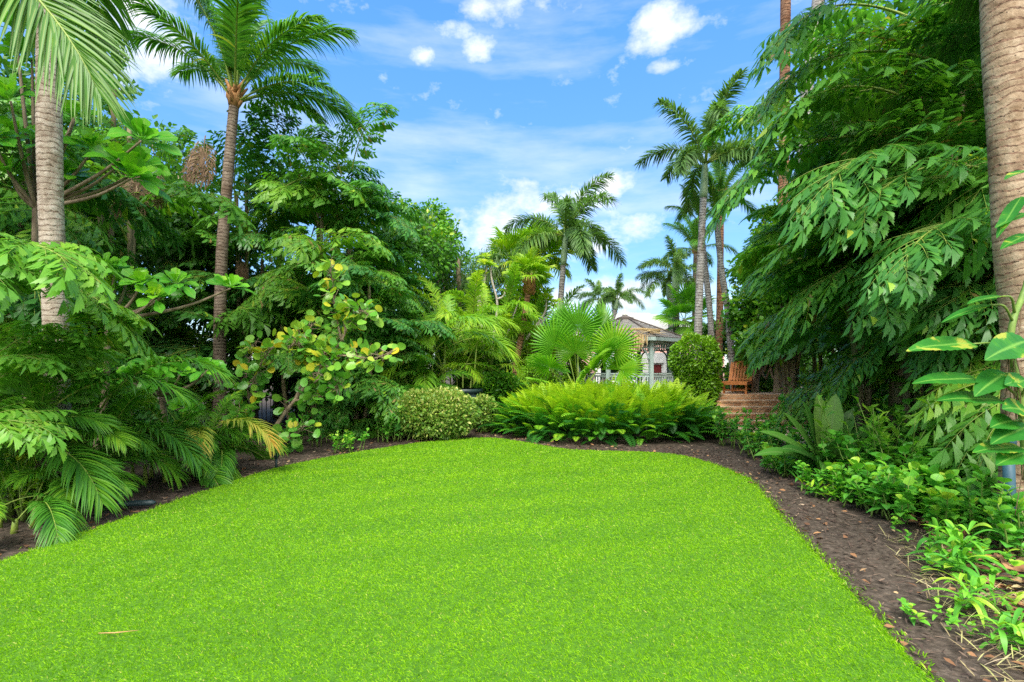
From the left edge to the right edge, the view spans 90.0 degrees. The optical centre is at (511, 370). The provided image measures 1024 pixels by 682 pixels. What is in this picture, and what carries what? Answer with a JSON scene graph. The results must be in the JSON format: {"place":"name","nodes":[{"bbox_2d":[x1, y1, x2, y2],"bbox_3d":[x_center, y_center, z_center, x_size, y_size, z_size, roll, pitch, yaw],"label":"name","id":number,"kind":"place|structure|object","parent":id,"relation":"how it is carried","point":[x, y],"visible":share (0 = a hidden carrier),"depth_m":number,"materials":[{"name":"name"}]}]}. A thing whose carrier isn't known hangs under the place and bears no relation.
{"place":"outdoors","nodes":[
{"label":"outdoors","id":0,"kind":"place"},
{"bbox_2d":[0,0,918,368],"label":"sky","id":1,"kind":"structure","parent":0,"point":[501,104],"materials":[{"name":"blue"}]},
{"bbox_2d":[0,437,959,681],"bbox_3d":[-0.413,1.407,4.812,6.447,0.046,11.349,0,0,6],"label":"lawn","id":2,"kind":"structure","parent":0,"point":[548,647],"depth_m":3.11,"materials":[{"name":"green plant"}]},
{"bbox_2d":[0,371,1023,681],"bbox_3d":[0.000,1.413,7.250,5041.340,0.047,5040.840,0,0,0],"label":"ground","id":3,"kind":"structure","parent":0,"point":[886,593],"depth_m":4.30,"materials":[{"name":"soil"}]},
{"bbox_2d":[0,453,44,522],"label":"edging shrub","id":4,"kind":"object","parent":3,"relation":"on","point":[15,493],"visible":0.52,"depth_m":4.84,"materials":[{"name":"green plant"}]},
{"bbox_2d":[0,37,116,289],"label":"dense tree","id":5,"kind":"object","parent":3,"relation":"on","point":[7,70],"visible":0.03,"depth_m":11.52,"materials":[{"name":"green plant"}]},
{"bbox_2d":[0,0,144,125],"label":"coconut palm","id":6,"kind":"object","parent":3,"relation":"on","point":[82,63],"visible":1,"depth_m":4.47,"materials":[{"name":"green plant"}]},
{"bbox_2d":[0,449,146,549],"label":"areca palm","id":7,"kind":"object","parent":3,"relation":"on","point":[64,516],"visible":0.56,"depth_m":4.25,"materials":[{"name":"green plant"}]},
{"bbox_2d":[0,232,160,498],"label":"fishtail palm","id":8,"kind":"object","parent":3,"relation":"on","point":[48,354],"visible":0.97,"depth_m":4.79,"materials":[{"name":"plant"}]},
{"bbox_2d":[0,448,165,519],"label":"areca palm","id":9,"kind":"object","parent":3,"relation":"on","point":[118,461],"visible":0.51,"depth_m":4.85,"materials":[{"name":"green plant"}]},
{"bbox_2d":[35,0,142,486],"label":"coconut palm","id":10,"kind":"object","parent":3,"relation":"on","point":[49,164],"visible":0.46,"depth_m":5.93,"materials":[{"name":"grey plant"}]},
{"bbox_2d":[0,12,182,397],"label":"broadleaf tree","id":11,"kind":"object","parent":3,"relation":"on","point":[134,160],"visible":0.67,"depth_m":6.50,"materials":[{"name":"green plant"}]},
{"bbox_2d":[0,379,190,495],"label":"areca palm","id":12,"kind":"object","parent":3,"relation":"on","point":[147,450],"visible":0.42,"depth_m":5.67,"materials":[{"name":"green plant"}]},
{"bbox_2d":[1,91,191,346],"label":"dense tree","id":13,"kind":"object","parent":3,"relation":"on","point":[148,331],"visible":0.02,"depth_m":12.75,"materials":[{"name":"green plant"}]},
{"bbox_2d":[0,95,196,468],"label":"fishtail palm","id":14,"kind":"object","parent":3,"relation":"on","point":[20,220],"visible":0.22,"depth_m":7.93,"materials":[{"name":"plant"}]},
{"bbox_2d":[0,366,199,524],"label":"areca palm","id":15,"kind":"object","parent":3,"relation":"on","point":[83,482],"visible":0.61,"depth_m":4.95,"materials":[{"name":"green plant"}]},
{"bbox_2d":[2,353,240,490],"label":"areca palm","id":16,"kind":"object","parent":3,"relation":"on","point":[120,409],"visible":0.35,"depth_m":6.05,"materials":[{"name":"green plant"}]},
{"bbox_2d":[0,4,257,425],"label":"fishtail palm","id":17,"kind":"object","parent":3,"relation":"on","point":[95,216],"visible":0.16,"depth_m":9.95,"materials":[{"name":"plant"}]},
{"bbox_2d":[70,390,241,483],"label":"areca palm","id":18,"kind":"object","parent":3,"relation":"on","point":[151,469],"visible":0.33,"depth_m":6.58,"materials":[{"name":"green plant"}]},
{"bbox_2d":[94,354,231,470],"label":"broadleaf tree","id":19,"kind":"object","parent":3,"relation":"on","point":[166,369],"visible":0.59,"depth_m":6.88,"materials":[{"name":"green plant"}]},
{"bbox_2d":[80,252,255,452],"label":"broadleaf tree","id":20,"kind":"object","parent":3,"relation":"on","point":[141,276],"visible":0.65,"depth_m":6.79,"materials":[{"name":"green plant"}]},
{"bbox_2d":[91,109,271,422],"bbox_3d":[-9.901,-3.086,15.498,5.294,9.365,7.212,0,0,-37],"label":"dense tree","id":21,"kind":"object","parent":3,"relation":"on","point":[150,267],"visible":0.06,"depth_m":14.72,"materials":[{"name":"green plant"}]},
{"bbox_2d":[110,390,289,487],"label":"areca palm","id":22,"kind":"object","parent":3,"relation":"on","point":[220,473],"visible":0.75,"depth_m":6.75,"materials":[{"name":"green plant"}]},
{"bbox_2d":[136,154,339,418],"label":"dense tree","id":23,"kind":"object","parent":3,"relation":"on","point":[181,224],"visible":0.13,"depth_m":13.34,"materials":[{"name":"green plant"}]},
{"bbox_2d":[114,0,367,427],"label":"coconut palm","id":24,"kind":"object","parent":3,"relation":"on","point":[233,29],"visible":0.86,"depth_m":11.58,"materials":[{"name":"green plant"}]},
{"bbox_2d":[134,84,347,431],"bbox_3d":[-6.961,-2.704,13.140,5.288,8.562,5.421,0,0,-38],"label":"fishtail palm","id":25,"kind":"object","parent":3,"relation":"on","point":[248,245],"visible":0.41,"depth_m":12.66,"materials":[{"name":"plant"}]},
{"bbox_2d":[222,250,405,454],"bbox_3d":[-3.417,-0.257,8.805,3.324,3.687,1.034,0,0,6],"label":"sea grape","id":26,"kind":"object","parent":3,"relation":"on","point":[322,352],"visible":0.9,"depth_m":8.80,"materials":[{"name":"green plant"}]},
{"bbox_2d":[280,408,348,446],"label":"edging shrub","id":27,"kind":"object","parent":3,"relation":"on","point":[328,425],"visible":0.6,"depth_m":9.96,"materials":[{"name":"green plant"}]},
{"bbox_2d":[249,162,423,432],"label":"fishtail palm","id":28,"kind":"object","parent":3,"relation":"on","point":[383,254],"visible":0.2,"depth_m":11.19,"materials":[{"name":"plant"}]},
{"bbox_2d":[248,102,453,433],"bbox_3d":[-3.885,-2.209,12.597,4.027,7.468,5.320,0,0,36],"label":"tree","id":29,"kind":"object","parent":3,"relation":"on","point":[342,212],"visible":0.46,"depth_m":11.83,"materials":[{"name":"plant"}]},
{"bbox_2d":[273,218,442,418],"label":"dense tree","id":30,"kind":"object","parent":3,"relation":"on","point":[410,244],"visible":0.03,"depth_m":15.66,"materials":[{"name":"green plant"}]},
{"bbox_2d":[277,254,457,439],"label":"fishtail palm","id":31,"kind":"object","parent":3,"relation":"on","point":[375,394],"visible":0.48,"depth_m":10.83,"materials":[{"name":"plant"}]},
{"bbox_2d":[358,339,478,432],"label":"areca palm","id":32,"kind":"object","parent":3,"relation":"on","point":[413,369],"visible":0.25,"depth_m":11.99,"materials":[{"name":"green plant"}]},
{"bbox_2d":[386,196,463,387],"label":"dense tree","id":33,"kind":"object","parent":3,"relation":"on","point":[431,260],"visible":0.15,"depth_m":16.55,"materials":[{"name":"green plant"}]},
{"bbox_2d":[392,386,480,440],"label":"variegated bush","id":34,"kind":"object","parent":3,"relation":"on","point":[430,409],"visible":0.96,"depth_m":10.15,"materials":[{"name":"green plant"}]},
{"bbox_2d":[418,196,482,372],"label":"dense tree","id":35,"kind":"object","parent":3,"relation":"on","point":[443,213],"visible":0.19,"depth_m":18.63,"materials":[{"name":"green plant"}]},
{"bbox_2d":[378,271,523,424],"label":"areca palm","id":36,"kind":"object","parent":3,"relation":"on","point":[480,319],"visible":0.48,"depth_m":12.61,"materials":[{"name":"green plant"}]},
{"bbox_2d":[413,203,520,386],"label":"weeping tree","id":37,"kind":"object","parent":3,"relation":"on","point":[458,276],"visible":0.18,"depth_m":17.52,"materials":[{"name":"green plant"}]},
{"bbox_2d":[409,269,539,387],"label":"areca palm","id":38,"kind":"object","parent":3,"relation":"on","point":[486,307],"visible":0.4,"depth_m":14.47,"materials":[{"name":"green plant"}]},
{"bbox_2d":[439,280,521,387],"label":"dense tree","id":39,"kind":"object","parent":3,"relation":"on","point":[496,362],"visible":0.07,"depth_m":16.72,"materials":[{"name":"green plant"}]},
{"bbox_2d":[470,392,499,432],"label":"variegated bush","id":40,"kind":"object","parent":3,"relation":"on","point":[487,410],"visible":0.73,"depth_m":11.46,"materials":[{"name":"green plant"}]},
{"bbox_2d":[411,262,570,387],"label":"areca palm","id":41,"kind":"object","parent":3,"relation":"on","point":[513,274],"visible":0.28,"depth_m":14.98,"materials":[{"name":"green plant"}]},
{"bbox_2d":[472,369,529,424],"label":"dark bush","id":42,"kind":"object","parent":3,"relation":"on","point":[496,385],"visible":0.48,"depth_m":12.91,"materials":[{"name":"green plant"}]},
{"bbox_2d":[439,289,579,384],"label":"areca palm","id":43,"kind":"object","parent":3,"relation":"on","point":[517,314],"visible":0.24,"depth_m":16.18,"materials":[{"name":"green plant"}]},
{"bbox_2d":[473,225,548,341],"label":"fan palm","id":44,"kind":"object","parent":3,"relation":"on","point":[508,240],"visible":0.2,"depth_m":17.94,"materials":[{"name":"green plant"}]},
{"bbox_2d":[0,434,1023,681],"bbox_3d":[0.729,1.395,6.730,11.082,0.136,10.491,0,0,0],"label":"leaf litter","id":45,"kind":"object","parent":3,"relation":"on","point":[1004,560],"visible":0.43,"depth_m":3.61,"materials":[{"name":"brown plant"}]},
{"bbox_2d":[468,252,562,370],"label":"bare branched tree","id":46,"kind":"object","parent":3,"relation":"on","point":[489,262],"visible":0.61,"depth_m":15.97,"materials":[{"name":"green plant"}]},
{"bbox_2d":[501,245,556,375],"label":"fan palm","id":47,"kind":"object","parent":3,"relation":"on","point":[531,262],"visible":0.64,"depth_m":15.38,"materials":[{"name":"green plant"}]},
{"bbox_2d":[464,284,602,385],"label":"areca palm","id":48,"kind":"object","parent":3,"relation":"on","point":[582,364],"visible":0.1,"depth_m":17.05,"materials":[{"name":"green plant"}]},
{"bbox_2d":[504,213,576,381],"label":"fan palm","id":49,"kind":"object","parent":3,"relation":"on","point":[554,259],"visible":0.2,"depth_m":18.61,"materials":[{"name":"green plant"}]},
{"bbox_2d":[502,171,626,385],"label":"foxtail palm","id":50,"kind":"object","parent":3,"relation":"on","point":[579,240],"visible":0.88,"depth_m":16.75,"materials":[{"name":"green plant"}]},
{"bbox_2d":[523,297,646,386],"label":"fan palm","id":51,"kind":"object","parent":3,"relation":"on","point":[617,344],"visible":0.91,"depth_m":12.34,"materials":[{"name":"green plant"}]},
{"bbox_2d":[476,374,733,446],"bbox_3d":[2.073,0.846,11.431,5.730,1.518,4.241,0,0,0],"label":"fern hedge","id":52,"kind":"object","parent":3,"relation":"on","point":[595,409],"visible":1,"depth_m":10.24,"materials":[{"name":"green plant"}]},
{"bbox_2d":[590,272,645,319],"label":"foxtail palm","id":53,"kind":"object","parent":3,"relation":"on","point":[613,294],"visible":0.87,"depth_m":25.66,"materials":[{"name":"green plant"}]},
{"bbox_2d":[573,310,681,387],"bbox_3d":[4.300,-0.460,19.500,4.065,3.720,4.065,0,0,7],"label":"gazebo","id":54,"kind":"object","parent":3,"relation":"on","point":[668,339],"visible":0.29,"depth_m":18.18,"materials":[{"name":"white wood"}]},
{"bbox_2d":[566,313,723,387],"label":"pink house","id":55,"kind":"structure","parent":3,"relation":"on","point":[660,364],"depth_m":25.68,"materials":[{"name":"paint"}]},
{"bbox_2d":[635,252,695,372],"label":"foxtail palm","id":56,"kind":"object","parent":3,"relation":"on","point":[656,282],"visible":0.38,"depth_m":22.85,"materials":[{"name":"green plant"}]},
{"bbox_2d":[636,235,714,364],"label":"foxtail palm","id":57,"kind":"object","parent":3,"relation":"on","point":[677,275],"visible":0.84,"depth_m":21.88,"materials":[{"name":"green plant"}]},
{"bbox_2d":[651,282,715,352],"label":"fan palm","id":58,"kind":"object","parent":3,"relation":"on","point":[685,302],"visible":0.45,"depth_m":20.50,"materials":[{"name":"green plant"}]},
{"bbox_2d":[667,332,723,409],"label":"round bush","id":59,"kind":"object","parent":3,"relation":"on","point":[699,372],"visible":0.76,"depth_m":13.59,"materials":[{"name":"green plant"}]},
{"bbox_2d":[661,206,737,352],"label":"coconut palm","id":60,"kind":"object","parent":3,"relation":"on","point":[692,230],"visible":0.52,"depth_m":23.89,"materials":[{"name":"green plant"}]},
{"bbox_2d":[665,183,740,384],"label":"leaning palm","id":61,"kind":"object","parent":3,"relation":"on","point":[695,196],"visible":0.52,"depth_m":16.42,"materials":[{"name":"grey plant"}]},
{"bbox_2d":[634,66,792,358],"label":"foxtail palm","id":62,"kind":"object","parent":3,"relation":"on","point":[684,160],"visible":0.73,"depth_m":14.69,"materials":[{"name":"green plant"}]},
{"bbox_2d":[674,149,766,387],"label":"coconut palm","id":63,"kind":"object","parent":3,"relation":"on","point":[718,171],"visible":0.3,"depth_m":17.90,"materials":[{"name":"green plant"}]},
{"bbox_2d":[706,175,752,391],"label":"leaning palm","id":64,"kind":"object","parent":3,"relation":"on","point":[715,195],"visible":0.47,"depth_m":15.91,"materials":[{"name":"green plant"}]},
{"bbox_2d":[712,405,781,449],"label":"leafy shrub","id":65,"kind":"object","parent":3,"relation":"on","point":[734,425],"visible":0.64,"depth_m":9.46,"materials":[{"name":"green plant"}]},
{"bbox_2d":[736,198,782,392],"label":"leafy tree","id":66,"kind":"object","parent":3,"relation":"on","point":[777,384],"visible":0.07,"depth_m":14.90,"materials":[{"name":"green plant"}]},
{"bbox_2d":[719,243,805,391],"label":"dense tree","id":67,"kind":"object","parent":3,"relation":"on","point":[735,312],"visible":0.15,"depth_m":15.19,"materials":[{"name":"green plant"}]},
{"bbox_2d":[735,242,818,426],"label":"leafy tree","id":68,"kind":"object","parent":3,"relation":"on","point":[790,367],"visible":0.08,"depth_m":12.55,"materials":[{"name":"green plant"}]},
{"bbox_2d":[719,253,836,391],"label":"dense tree","id":69,"kind":"object","parent":3,"relation":"on","point":[806,360],"visible":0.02,"depth_m":17.42,"materials":[{"name":"green plant"}]},
{"bbox_2d":[741,412,816,463],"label":"leafy shrub","id":70,"kind":"object","parent":3,"relation":"on","point":[781,429],"visible":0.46,"depth_m":8.06,"materials":[{"name":"green plant"}]},
{"bbox_2d":[777,0,790,204],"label":"coconut palm","id":71,"kind":"object","parent":3,"relation":"on","point":[785,11],"visible":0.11,"depth_m":17.37,"materials":[{"name":"brown plant"}]},
{"bbox_2d":[691,390,878,426],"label":"brick terrace","id":72,"kind":"structure","parent":3,"relation":"on","point":[763,402],"depth_m":13.66,"materials":[{"name":"brown brick"}]},
{"bbox_2d":[722,361,752,393],"bbox_3d":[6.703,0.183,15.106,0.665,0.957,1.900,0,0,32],"label":"wooden adirondack chair","id":73,"kind":"object","parent":72,"relation":"on","point":[731,381],"visible":0.86,"depth_m":15.35,"materials":[{"name":"brown wood"}]},
{"bbox_2d":[699,97,888,403],"bbox_3d":[6.588,-1.835,9.647,4.577,6.585,4.446,0,0,-31],"label":"fishtail palm","id":74,"kind":"object","parent":3,"relation":"on","point":[717,131],"visible":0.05,"depth_m":10.23,"materials":[{"name":"plant"}]},
{"bbox_2d":[748,87,887,393],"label":"fishtail palm","id":75,"kind":"object","parent":3,"relation":"on","point":[804,348],"visible":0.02,"depth_m":11.51,"materials":[{"name":"plant"}]},
{"bbox_2d":[754,392,893,469],"bbox_3d":[3.981,0.858,6.452,1.829,1.144,0.850,0,0,0],"label":"giant lily","id":76,"kind":"object","parent":3,"relation":"on","point":[794,448],"visible":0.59,"depth_m":6.62,"materials":[{"name":"green plant"}]},
{"bbox_2d":[793,458,876,502],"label":"leafy shrub","id":77,"kind":"object","parent":3,"relation":"on","point":[842,475],"visible":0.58,"depth_m":5.74,"materials":[{"name":"green plant"}]},
{"bbox_2d":[702,48,993,445],"bbox_3d":[4.619,-1.190,7.040,3.972,5.294,4.092,0,0,0],"label":"fishtail palm","id":78,"kind":"object","parent":3,"relation":"on","point":[811,182],"visible":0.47,"depth_m":6.59,"materials":[{"name":"plant"}]},
{"bbox_2d":[725,0,986,435],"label":"fishtail palm","id":79,"kind":"object","parent":3,"relation":"on","point":[798,35],"visible":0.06,"depth_m":7.48,"materials":[{"name":"plant"}]},
{"bbox_2d":[822,457,926,513],"bbox_3d":[3.799,1.151,5.331,0.943,0.526,0.814,0,0,0],"label":"leafy shrub","id":80,"kind":"object","parent":3,"relation":"on","point":[858,465],"visible":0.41,"depth_m":5.16,"materials":[{"name":"green plant"}]},
{"bbox_2d":[815,432,935,476],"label":"leafy shrub","id":81,"kind":"object","parent":3,"relation":"on","point":[826,453],"visible":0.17,"depth_m":6.24,"materials":[{"name":"green plant"}]},
{"bbox_2d":[754,93,999,436],"bbox_3d":[5.148,-0.902,6.380,3.716,4.725,4.951,0,0,0],"label":"fishtail palm","id":82,"kind":"object","parent":3,"relation":"on","point":[952,297],"visible":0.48,"depth_m":5.61,"materials":[{"name":"plant"}]},
{"bbox_2d":[812,393,963,462],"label":"fishtail seedlings","id":83,"kind":"object","parent":3,"relation":"on","point":[896,432],"visible":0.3,"depth_m":6.19,"materials":[{"name":"green plant"}]},
{"bbox_2d":[790,20,987,427],"bbox_3d":[7.863,-2.831,8.683,6.962,8.775,4.481,0,0,0],"label":"dense tree","id":84,"kind":"object","parent":3,"relation":"on","point":[798,128],"visible":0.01,"depth_m":8.20,"materials":[{"name":"green plant"}]},
{"bbox_2d":[846,460,947,524],"bbox_3d":[3.792,1.161,5.016,1.100,0.504,0.894,0,0,-38],"label":"leafy shrub","id":85,"kind":"object","parent":3,"relation":"on","point":[934,480],"visible":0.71,"depth_m":4.85,"materials":[{"name":"green plant"}]},
{"bbox_2d":[828,428,966,476],"bbox_3d":[4.452,1.052,5.928,1.149,0.725,1.269,0,0,-38],"label":"leafy shrub","id":86,"kind":"object","parent":3,"relation":"on","point":[851,450],"visible":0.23,"depth_m":5.92,"materials":[{"name":"green plant"}]},
{"bbox_2d":[814,0,988,436],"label":"dense tree","id":87,"kind":"object","parent":3,"relation":"on","point":[900,5],"visible":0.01,"depth_m":9.65,"materials":[{"name":"green plant"}]},
{"bbox_2d":[851,394,988,447],"bbox_3d":[5.594,0.869,6.463,1.945,1.089,2.075,0,0,0],"label":"leafy shrub","id":88,"kind":"object","parent":3,"relation":"on","point":[901,408],"visible":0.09,"depth_m":6.57,"materials":[{"name":"green plant"}]},
{"bbox_2d":[858,391,982,496],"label":"fishtail seedlings","id":89,"kind":"object","parent":3,"relation":"on","point":[880,438],"visible":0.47,"depth_m":5.64,"materials":[{"name":"green plant"}]},
{"bbox_2d":[860,19,999,503],"bbox_3d":[5.678,-1.523,5.200,3.180,5.958,4.102,0,0,0],"label":"fishtail palm","id":90,"kind":"object","parent":3,"relation":"on","point":[977,432],"visible":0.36,"depth_m":5.38,"materials":[{"name":"plant"}]},
{"bbox_2d":[864,470,995,536],"bbox_3d":[3.813,1.173,4.649,0.875,0.493,0.958,0,0,0],"label":"leafy shrub","id":91,"kind":"object","parent":3,"relation":"on","point":[943,504],"visible":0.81,"depth_m":4.47,"materials":[{"name":"green plant"}]},
{"bbox_2d":[868,434,996,504],"bbox_3d":[4.503,1.053,5.400,1.241,0.724,1.102,0,0,0],"label":"leafy shrub","id":92,"kind":"object","parent":3,"relation":"on","point":[904,449],"visible":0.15,"depth_m":5.37,"materials":[{"name":"green plant"}]},
{"bbox_2d":[878,524,1023,681],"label":"clippings","id":93,"kind":"object","parent":3,"relation":"on","point":[981,655],"visible":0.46,"depth_m":2.96,"materials":[{"name":"plant"}]},
{"bbox_2d":[890,513,1023,564],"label":"seedling patch","id":94,"kind":"object","parent":3,"relation":"on","point":[991,536],"visible":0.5,"depth_m":4.15,"materials":[{"name":"green plant"}]},
{"bbox_2d":[921,456,997,520],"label":"leafy shrub","id":95,"kind":"object","parent":3,"relation":"on","point":[981,473],"visible":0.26,"depth_m":4.69,"materials":[{"name":"green plant"}]},
{"bbox_2d":[907,517,1014,588],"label":"broad grass","id":96,"kind":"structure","parent":3,"relation":"on","point":[954,534],"depth_m":3.50,"materials":[{"name":"green plant"}]},
{"bbox_2d":[898,594,1023,650],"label":"seedling patch","id":97,"kind":"object","parent":3,"relation":"on","point":[907,606],"visible":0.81,"depth_m":2.84,"materials":[{"name":"green plant"}]},
{"bbox_2d":[914,538,1023,580],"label":"seedling patch","id":98,"kind":"object","parent":3,"relation":"on","point":[932,559],"visible":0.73,"depth_m":3.48,"materials":[{"name":"green plant"}]},
{"bbox_2d":[921,568,1023,629],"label":"broad grass","id":99,"kind":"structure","parent":3,"relation":"on","point":[976,584],"depth_m":2.94,"materials":[{"name":"green plant"}]},
{"bbox_2d":[934,0,1023,537],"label":"coconut palm","id":100,"kind":"object","parent":3,"relation":"on","point":[1001,29],"visible":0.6,"depth_m":4.18,"materials":[{"name":"beige plant"}]},
{"bbox_2d":[907,170,1023,514],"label":"climbing vine","id":101,"kind":"object","parent":100,"relation":"attached to","point":[1008,345],"visible":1,"depth_m":3.58,"materials":[{"name":"green plant"}]},
{"bbox_2d":[956,477,1023,558],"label":"leafy shrub","id":102,"kind":"object","parent":3,"relation":"on","point":[1002,509],"visible":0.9,"depth_m":3.94,"materials":[{"name":"green plant"}]},
{"bbox_2d":[961,607,1023,654],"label":"broad grass","id":103,"kind":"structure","parent":3,"relation":"on","point":[1014,624],"depth_m":2.60,"materials":[{"name":"green plant"}]},
{"bbox_2d":[518,354,566,398],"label":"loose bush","id":104,"kind":"object","parent":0,"point":[526,369],"visible":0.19,"depth_m":13.48,"materials":[{"name":"green plant"}]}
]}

